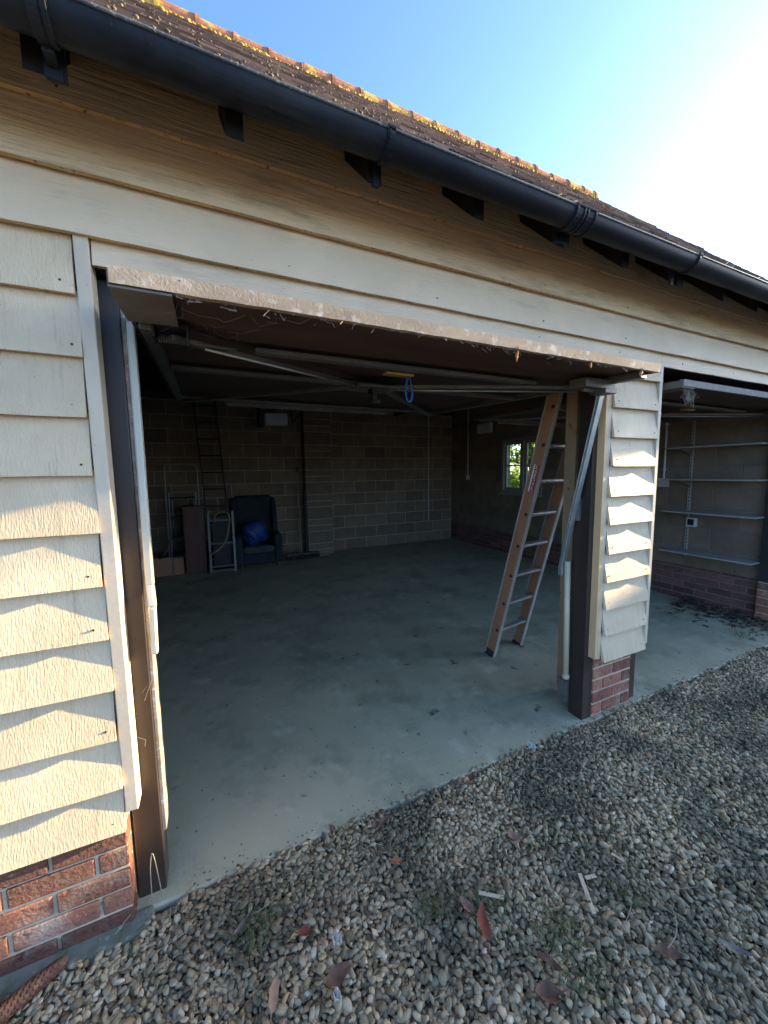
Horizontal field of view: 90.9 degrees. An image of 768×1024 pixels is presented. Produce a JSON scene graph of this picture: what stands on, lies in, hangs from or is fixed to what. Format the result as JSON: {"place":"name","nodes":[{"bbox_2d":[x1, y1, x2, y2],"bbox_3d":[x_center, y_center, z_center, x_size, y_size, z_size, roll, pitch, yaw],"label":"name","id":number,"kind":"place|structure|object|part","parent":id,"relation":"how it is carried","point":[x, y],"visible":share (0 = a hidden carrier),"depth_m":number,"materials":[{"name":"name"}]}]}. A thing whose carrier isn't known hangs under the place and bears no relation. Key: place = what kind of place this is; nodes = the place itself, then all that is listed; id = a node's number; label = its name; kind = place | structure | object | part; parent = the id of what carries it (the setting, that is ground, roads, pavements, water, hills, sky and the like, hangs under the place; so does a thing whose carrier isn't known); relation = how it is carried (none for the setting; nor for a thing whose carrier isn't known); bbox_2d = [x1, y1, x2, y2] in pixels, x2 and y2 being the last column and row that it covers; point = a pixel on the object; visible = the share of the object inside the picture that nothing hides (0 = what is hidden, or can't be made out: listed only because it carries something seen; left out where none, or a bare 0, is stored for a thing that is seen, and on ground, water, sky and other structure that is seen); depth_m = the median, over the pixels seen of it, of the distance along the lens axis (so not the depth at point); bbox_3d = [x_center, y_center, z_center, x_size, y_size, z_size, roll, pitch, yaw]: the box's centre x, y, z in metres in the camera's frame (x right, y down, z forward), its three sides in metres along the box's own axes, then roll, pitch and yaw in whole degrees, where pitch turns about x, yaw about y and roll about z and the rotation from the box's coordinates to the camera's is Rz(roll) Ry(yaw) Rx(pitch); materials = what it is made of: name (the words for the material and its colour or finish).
{"place":"outdoors","nodes":[
{"label":"outdoors","id":0,"kind":"place"},
{"bbox_2d":[0,644,767,1023],"bbox_3d":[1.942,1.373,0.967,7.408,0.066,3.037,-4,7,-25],"label":"gravel","id":1,"kind":"structure","parent":0,"point":[380,978],"depth_m":1.31,"materials":[{"name":"grey gravel"}]},
{"bbox_2d":[0,954,68,1023],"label":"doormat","id":2,"kind":"object","parent":1,"relation":"on","point":[21,996],"visible":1,"depth_m":1.07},
{"bbox_2d":[226,913,249,944],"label":"leaf","id":3,"kind":"object","parent":1,"relation":"on","point":[236,931],"visible":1,"depth_m":1.23,"materials":[{"name":"plant"}]},
{"bbox_2d":[216,883,282,971],"bbox_3d":[-0.434,1.352,1.237,0.214,0.040,0.239,-4,7,-25],"label":"weed","id":4,"kind":"object","parent":1,"relation":"on","point":[258,921],"visible":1,"depth_m":1.23,"materials":[{"name":"green plant"}]},
{"bbox_2d":[268,973,278,1023],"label":"leaf","id":5,"kind":"object","parent":1,"relation":"on","point":[273,994],"visible":1,"depth_m":1.07,"materials":[{"name":"brown plant"}]},
{"bbox_2d":[286,929,299,941],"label":"leaf","id":6,"kind":"object","parent":1,"relation":"on","point":[294,935],"visible":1,"depth_m":1.21,"materials":[{"name":"yellow plant"}]},
{"bbox_2d":[295,924,311,935],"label":"leaf","id":7,"kind":"object","parent":1,"relation":"on","point":[305,930],"visible":1,"depth_m":1.22,"materials":[{"name":"red plant"}]},
{"bbox_2d":[318,962,350,991],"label":"leaf","id":8,"kind":"object","parent":1,"relation":"on","point":[338,973],"visible":1,"depth_m":1.11,"materials":[{"name":"brown plant"}]},
{"bbox_2d":[331,930,342,946],"bbox_3d":[-0.149,1.350,1.197,0.028,0.013,0.037,-4,7,-25],"label":"paper scrap","id":9,"kind":"object","parent":1,"relation":"on","point":[336,937],"visible":1,"depth_m":1.20,"materials":[{"name":"white paper"}]},
{"bbox_2d":[332,987,341,1001],"bbox_3d":[-0.133,1.363,1.067,0.021,0.013,0.026,-4,7,-25],"label":"paper scrap","id":10,"kind":"object","parent":1,"relation":"on","point":[336,993],"visible":1,"depth_m":1.07,"materials":[{"name":"white paper"}]},
{"bbox_2d":[378,815,387,827],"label":"leaf","id":11,"kind":"object","parent":1,"relation":"on","point":[383,820],"visible":1,"depth_m":1.60,"materials":[{"name":"brown plant"}]},
{"bbox_2d":[0,0,767,995],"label":"garage","id":12,"kind":"structure","parent":1,"relation":"on","point":[148,174],"depth_m":1.34,"materials":[{"name":"beige paint"}]},
{"bbox_2d":[257,408,302,427],"bbox_3d":[-1.737,-1.711,6.505,0.840,0.524,0.410,-4,7,-25],"label":"junction box","id":13,"kind":"object","parent":12,"relation":"attached to","point":[268,418],"visible":0.76,"depth_m":6.28,"materials":[{"name":"grey plastic"}]},
{"bbox_2d":[140,0,599,199],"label":"lichen","id":14,"kind":"object","parent":12,"relation":"on","point":[265,53],"visible":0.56,"depth_m":3.75},
{"bbox_2d":[106,264,660,416],"bbox_3d":[-0.096,-0.709,2.220,2.138,0.222,1.999,-4,7,-25],"label":"garage door","id":15,"kind":"structure","parent":12,"relation":"in","point":[285,364],"depth_m":1.56,"materials":[{"name":"brown wood"}]},
{"bbox_2d":[405,376,412,402],"bbox_3d":[0.117,-0.570,1.755,0.017,0.120,0.076,4,8,39],"label":"strap","id":16,"kind":"object","parent":12,"relation":"hanging from","point":[406,385],"visible":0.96,"depth_m":1.75,"materials":[{"name":"blue fabric"}]},
{"bbox_2d":[136,294,698,742],"bbox_3d":[0.600,0.037,1.704,3.081,1.408,0.349,-4,7,-25],"label":"cobweb","id":17,"kind":"object","parent":12,"relation":"attached to","point":[688,396],"visible":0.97,"depth_m":1.27},
{"bbox_2d":[428,417,428,519],"bbox_3d":[0.951,-0.945,8.073,0.028,2.240,0.028,-4,7,-25],"label":"conduit","id":18,"kind":"object","parent":12,"relation":"attached to","point":[428,468],"visible":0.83,"depth_m":8.07,"materials":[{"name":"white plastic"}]},
{"bbox_2d":[104,0,759,278],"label":"moss","id":19,"kind":"object","parent":12,"relation":"on","point":[135,15],"visible":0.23,"depth_m":2.10,"materials":[{"name":"plant"}]},
{"bbox_2d":[467,409,468,475],"bbox_3d":[1.721,-1.419,7.739,0.028,1.350,0.028,-4,7,-25],"label":"conduit","id":20,"kind":"object","parent":12,"relation":"attached to","point":[468,442],"visible":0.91,"depth_m":7.74,"materials":[{"name":"white plastic"}]},
{"bbox_2d":[469,422,492,433],"bbox_3d":[1.859,-1.625,7.319,0.090,0.215,0.660,-4,7,-25],"label":"wall lamp","id":21,"kind":"object","parent":12,"relation":"attached to","point":[481,428],"visible":1,"depth_m":7.22,"materials":[{"name":"white plastic"}]},
{"bbox_2d":[498,436,542,496],"bbox_3d":[2.370,-0.778,6.507,0.140,0.995,0.975,-4,7,-25],"label":"window","id":22,"kind":"structure","parent":12,"relation":"in","point":[524,442],"depth_m":6.55,"materials":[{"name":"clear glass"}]},
{"bbox_2d":[470,379,767,426],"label":"garage door","id":23,"kind":"structure","parent":12,"relation":"in","point":[714,401],"depth_m":3.19,"materials":[{"name":"grey metal"}]},
{"bbox_2d":[657,478,669,486],"bbox_3d":[3.297,-0.348,4.464,0.038,0.100,0.120,-4,7,-25],"label":"wall socket","id":24,"kind":"object","parent":12,"relation":"attached to","point":[662,483],"depth_m":4.45,"materials":[{"name":"white plastic"}]},
{"bbox_2d":[662,423,668,477],"bbox_3d":[3.296,-0.761,4.423,0.028,0.750,0.028,-4,7,-25],"label":"conduit","id":25,"kind":"object","parent":12,"relation":"attached to","point":[665,450],"visible":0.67,"depth_m":4.42,"materials":[{"name":"white plastic"}]},
{"bbox_2d":[686,517,697,526],"bbox_3d":[3.435,0.112,4.225,0.040,0.100,0.100,-4,7,-25],"label":"wall socket","id":26,"kind":"object","parent":12,"relation":"attached to","point":[691,521],"depth_m":4.21,"materials":[{"name":"white plastic"}]},
{"bbox_2d":[658,420,767,564],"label":"wall shelving","id":27,"kind":"object","parent":12,"relation":"attached to","point":[684,552],"depth_m":4.03,"materials":[{"name":"metal"}]},
{"bbox_2d":[387,857,403,863],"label":"leaf","id":28,"kind":"object","parent":1,"relation":"on","point":[396,860],"visible":1,"depth_m":1.44,"materials":[{"name":"brown plant"}]},
{"bbox_2d":[58,684,767,1023],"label":"dry stems","id":29,"kind":"object","parent":1,"relation":"on","point":[503,871],"visible":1,"depth_m":1.33,"materials":[{"name":"plant"}]},
{"bbox_2d":[411,882,475,942],"bbox_3d":[0.194,1.343,1.285,0.196,0.031,0.187,-4,7,-25],"label":"weed","id":30,"kind":"object","parent":1,"relation":"on","point":[438,904],"visible":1,"depth_m":1.29,"materials":[{"name":"green plant"}]},
{"bbox_2d":[460,895,477,917],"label":"leaf","id":31,"kind":"object","parent":1,"relation":"on","point":[468,906],"visible":1,"depth_m":1.28,"materials":[{"name":"brown plant"}]},
{"bbox_2d":[463,781,480,784],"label":"leaf","id":32,"kind":"object","parent":1,"relation":"on","point":[471,783],"visible":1,"depth_m":1.79,"materials":[{"name":"brown plant"}]},
{"bbox_2d":[477,901,490,951],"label":"leaf","id":33,"kind":"object","parent":1,"relation":"on","point":[483,921],"visible":1,"depth_m":1.23,"materials":[{"name":"red plant"}]},
{"bbox_2d":[455,876,522,935],"bbox_3d":[0.358,1.340,1.290,0.226,0.031,0.152,1,6,13],"label":"weed","id":34,"kind":"object","parent":1,"relation":"on","point":[478,903],"visible":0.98,"depth_m":1.30,"materials":[{"name":"green plant"}]},
{"bbox_2d":[479,890,503,899],"bbox_3d":[0.372,1.329,1.312,0.085,0.006,0.012,1,6,13],"label":"wood splinter","id":35,"kind":"object","parent":1,"relation":"on","point":[493,895],"visible":1,"depth_m":1.31,"materials":[{"name":"beige wood"}]},
{"bbox_2d":[502,829,521,840],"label":"leaf","id":36,"kind":"object","parent":1,"relation":"on","point":[513,835],"visible":1,"depth_m":1.53,"materials":[{"name":"brown plant"}]},
{"bbox_2d":[510,470,528,486],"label":"shrub","id":37,"kind":"object","parent":1,"relation":"on","point":[514,483],"visible":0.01,"depth_m":10.76,"materials":[{"name":"green plant"}]},
{"bbox_2d":[510,443,534,487],"bbox_3d":[4.520,-2.161,11.911,3.756,4.790,4.544,-4,7,-25],"label":"tree","id":38,"kind":"object","parent":1,"relation":"on","point":[517,454],"visible":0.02,"depth_m":12.04,"materials":[{"name":"green plant"}]},
{"bbox_2d":[525,741,535,748],"bbox_3d":[0.786,1.250,2.025,0.036,0.013,0.047,-4,7,-25],"label":"paper scrap","id":39,"kind":"object","parent":1,"relation":"on","point":[530,745],"visible":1,"depth_m":2.03,"materials":[{"name":"white paper"}]},
{"bbox_2d":[503,794,577,877],"bbox_3d":[0.631,1.316,1.525,0.387,0.022,0.285,-4,7,-25],"label":"weed","id":40,"kind":"object","parent":1,"relation":"on","point":[540,842],"visible":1,"depth_m":1.49,"materials":[{"name":"green plant"}]},
{"bbox_2d":[527,980,565,1003],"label":"leaf","id":41,"kind":"object","parent":1,"relation":"on","point":[548,991],"visible":1,"depth_m":1.07,"materials":[{"name":"brown plant"}]},
{"bbox_2d":[530,947,562,969],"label":"leaf","id":42,"kind":"object","parent":1,"relation":"on","point":[546,958],"visible":1,"depth_m":1.14,"materials":[{"name":"brown plant"}]},
{"bbox_2d":[506,896,602,996],"bbox_3d":[0.571,1.342,1.203,0.312,0.040,0.243,-4,7,-25],"label":"weed","id":43,"kind":"object","parent":1,"relation":"on","point":[548,945],"visible":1,"depth_m":1.20,"materials":[{"name":"green plant"}]},
{"bbox_2d":[578,873,595,913],"bbox_3d":[0.704,1.324,1.315,0.014,0.006,0.125,0,6,7],"label":"wood splinter","id":44,"kind":"object","parent":1,"relation":"on","point":[586,892],"visible":1,"depth_m":1.31,"materials":[{"name":"beige wood"}]},
{"bbox_2d":[584,874,596,879],"bbox_3d":[0.747,1.318,1.367,0.042,0.005,0.012,-2,6,-10],"label":"wood splinter","id":45,"kind":"object","parent":1,"relation":"on","point":[587,877],"visible":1,"depth_m":1.36,"materials":[{"name":"beige wood"}]},
{"bbox_2d":[549,930,640,1023],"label":"weed","id":46,"kind":"object","parent":1,"relation":"on","point":[596,977],"visible":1,"depth_m":1.10,"materials":[{"name":"green plant"}]},
{"bbox_2d":[576,810,635,873],"bbox_3d":[0.899,1.310,1.525,0.196,0.027,0.258,3,7,33],"label":"weed","id":47,"kind":"object","parent":1,"relation":"on","point":[608,837],"visible":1,"depth_m":1.52,"materials":[{"name":"green plant"}]},
{"bbox_2d":[611,853,623,861],"bbox_3d":[0.886,1.309,1.434,0.040,0.005,0.010,5,8,45],"label":"wood splinter","id":48,"kind":"object","parent":1,"relation":"on","point":[618,857],"visible":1,"depth_m":1.43,"materials":[{"name":"beige wood"}]},
{"bbox_2d":[585,850,653,923],"bbox_3d":[0.826,1.330,1.322,0.224,0.031,0.241,1,6,20],"label":"weed","id":49,"kind":"object","parent":1,"relation":"on","point":[625,890],"visible":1,"depth_m":1.32,"materials":[{"name":"green plant"}]},
{"bbox_2d":[636,877,676,947],"bbox_3d":[0.924,1.325,1.255,0.072,0.009,0.209,0,6,11],"label":"twig","id":50,"kind":"object","parent":1,"relation":"on","point":[672,910],"visible":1,"depth_m":1.24,"materials":[{"name":"wood"}]},
{"bbox_2d":[649,942,682,958],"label":"leaf","id":51,"kind":"object","parent":1,"relation":"on","point":[671,952],"visible":1,"depth_m":1.16,"materials":[{"name":"brown plant"}]},
{"bbox_2d":[661,679,767,750],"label":"weed","id":52,"kind":"object","parent":1,"relation":"on","point":[723,719],"visible":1,"depth_m":2.25,"materials":[{"name":"green plant"}]},
{"bbox_2d":[705,934,757,957],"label":"leaf","id":53,"kind":"object","parent":1,"relation":"on","point":[735,949],"visible":1,"depth_m":1.16,"materials":[{"name":"grey plant"}]},
{"bbox_2d":[137,538,767,911],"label":"concrete floor","id":54,"kind":"structure","parent":0,"point":[228,641],"depth_m":2.71,"materials":[{"name":"grey concrete"}]},
{"bbox_2d":[150,853,162,899],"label":"twig","id":55,"kind":"object","parent":54,"relation":"on","point":[157,874],"visible":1,"depth_m":1.29,"materials":[{"name":"wood"}]},
{"bbox_2d":[154,552,185,576],"bbox_3d":[-3.284,0.801,5.811,0.392,0.275,0.340,-4,7,-25],"label":"cardboard box","id":56,"kind":"object","parent":54,"relation":"on","point":[162,566],"visible":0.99,"depth_m":5.66,"materials":[{"name":"brown cardboard"}]},
{"bbox_2d":[159,538,168,559],"bbox_3d":[-3.253,0.546,5.623,0.099,0.313,0.160,1,6,20],"label":"hose","id":57,"kind":"object","parent":56,"relation":"in","point":[166,550],"visible":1,"depth_m":5.61,"materials":[{"name":"rubber"}]},
{"bbox_2d":[157,547,181,557],"bbox_3d":[-3.258,0.640,5.792,0.375,0.217,0.250,-2,6,-13],"label":"cable","id":58,"kind":"object","parent":56,"relation":"in","point":[165,556],"visible":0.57,"depth_m":5.75,"materials":[{"name":"black rubber"}]},
{"bbox_2d":[163,463,199,573],"bbox_3d":[-3.113,0.079,5.892,0.465,1.656,0.532,-4,7,-25],"label":"step ladder","id":59,"kind":"object","parent":54,"relation":"on","point":[174,537],"visible":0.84,"depth_m":5.68,"materials":[{"name":"metal"}]},
{"bbox_2d":[181,504,207,573],"bbox_3d":[-2.923,0.412,5.855,0.310,1.028,0.356,-4,7,-25],"label":"cabinet","id":60,"kind":"object","parent":54,"relation":"on","point":[194,538],"visible":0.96,"depth_m":5.72,"materials":[{"name":"metal"}]},
{"bbox_3d":[-2.855,0.433,5.709,0.265,0.955,0.030,-4,7,-25],"label":"cabinet door","id":61,"kind":"part","parent":60,"relation":"part of","materials":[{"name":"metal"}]},
{"bbox_2d":[193,401,233,569],"bbox_3d":[-2.738,-0.478,6.068,0.342,2.742,0.679,-5,8,-38],"label":"ladder","id":62,"kind":"object","parent":54,"relation":"on","point":[220,455],"visible":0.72,"depth_m":6.07,"materials":[{"name":"metal"}]},
{"bbox_2d":[206,510,237,573],"bbox_3d":[-2.501,0.452,5.841,0.423,0.941,0.275,-4,7,-25],"label":"step ladder","id":63,"kind":"object","parent":54,"relation":"on","point":[222,557],"visible":0.96,"depth_m":5.85,"materials":[{"name":"metal"}]},
{"bbox_2d":[210,511,229,554],"bbox_3d":[-2.471,0.310,5.693,0.310,0.643,0.132,-4,7,-25],"label":"hose","id":64,"kind":"object","parent":63,"relation":"hanging from","point":[227,531],"visible":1,"depth_m":5.67,"materials":[{"name":"rubber"}]},
{"bbox_2d":[230,495,282,568],"bbox_3d":[-2.136,0.300,6.314,0.740,1.134,0.705,-4,7,-25],"label":"armchair","id":65,"kind":"object","parent":54,"relation":"on","point":[246,509],"visible":0.91,"depth_m":6.32,"materials":[{"name":"teal fabric"}]},
{"bbox_2d":[241,520,267,545],"bbox_3d":[-2.109,0.353,6.159,0.412,0.438,0.336,-4,7,-25],"label":"plastic bag","id":66,"kind":"object","parent":65,"relation":"on","point":[254,532],"visible":0.99,"depth_m":6.05,"materials":[{"name":"blue plastic"}]},
{"bbox_2d":[286,468,319,560],"bbox_3d":[-1.502,0.010,6.735,0.598,1.602,0.432,-4,7,-25],"label":"broom","id":67,"kind":"object","parent":54,"relation":"on","point":[302,555],"visible":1,"depth_m":6.66,"materials":[{"name":"black wood"}]},
{"bbox_2d":[303,491,308,551],"bbox_3d":[-1.392,0.218,6.782,0.052,1.182,0.140,-3,6,-17],"label":"wood plank","id":68,"kind":"object","parent":54,"relation":"on","point":[306,521],"visible":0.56,"depth_m":6.77,"materials":[{"name":"wood"}]},
{"bbox_2d":[54,586,767,1007],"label":"leaf crumbs","id":69,"kind":"object","parent":54,"relation":"on","point":[288,908],"visible":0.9,"depth_m":1.45,"materials":[{"name":"brown plant"}]},
{"bbox_2d":[485,393,565,656],"bbox_3d":[1.134,0.049,2.776,0.396,2.308,0.796,-4,7,-25],"label":"ladder","id":70,"kind":"object","parent":54,"relation":"on","point":[542,446],"visible":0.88,"depth_m":2.81,"materials":[{"name":"brown wood"}]},
{"bbox_2d":[655,596,767,640],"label":"leaf litter","id":71,"kind":"object","parent":54,"relation":"on","point":[731,613],"visible":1,"depth_m":3.85,"materials":[{"name":"brown plant"}]},
{"bbox_2d":[722,625,763,638],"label":"weed","id":72,"kind":"object","parent":54,"relation":"on","point":[741,632],"visible":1,"depth_m":3.37,"materials":[{"name":"green plant"}]},
{"bbox_2d":[165,0,767,473],"label":"sky","id":73,"kind":"structure","parent":0,"point":[656,108],"materials":[{"name":"blue"}]}
]}

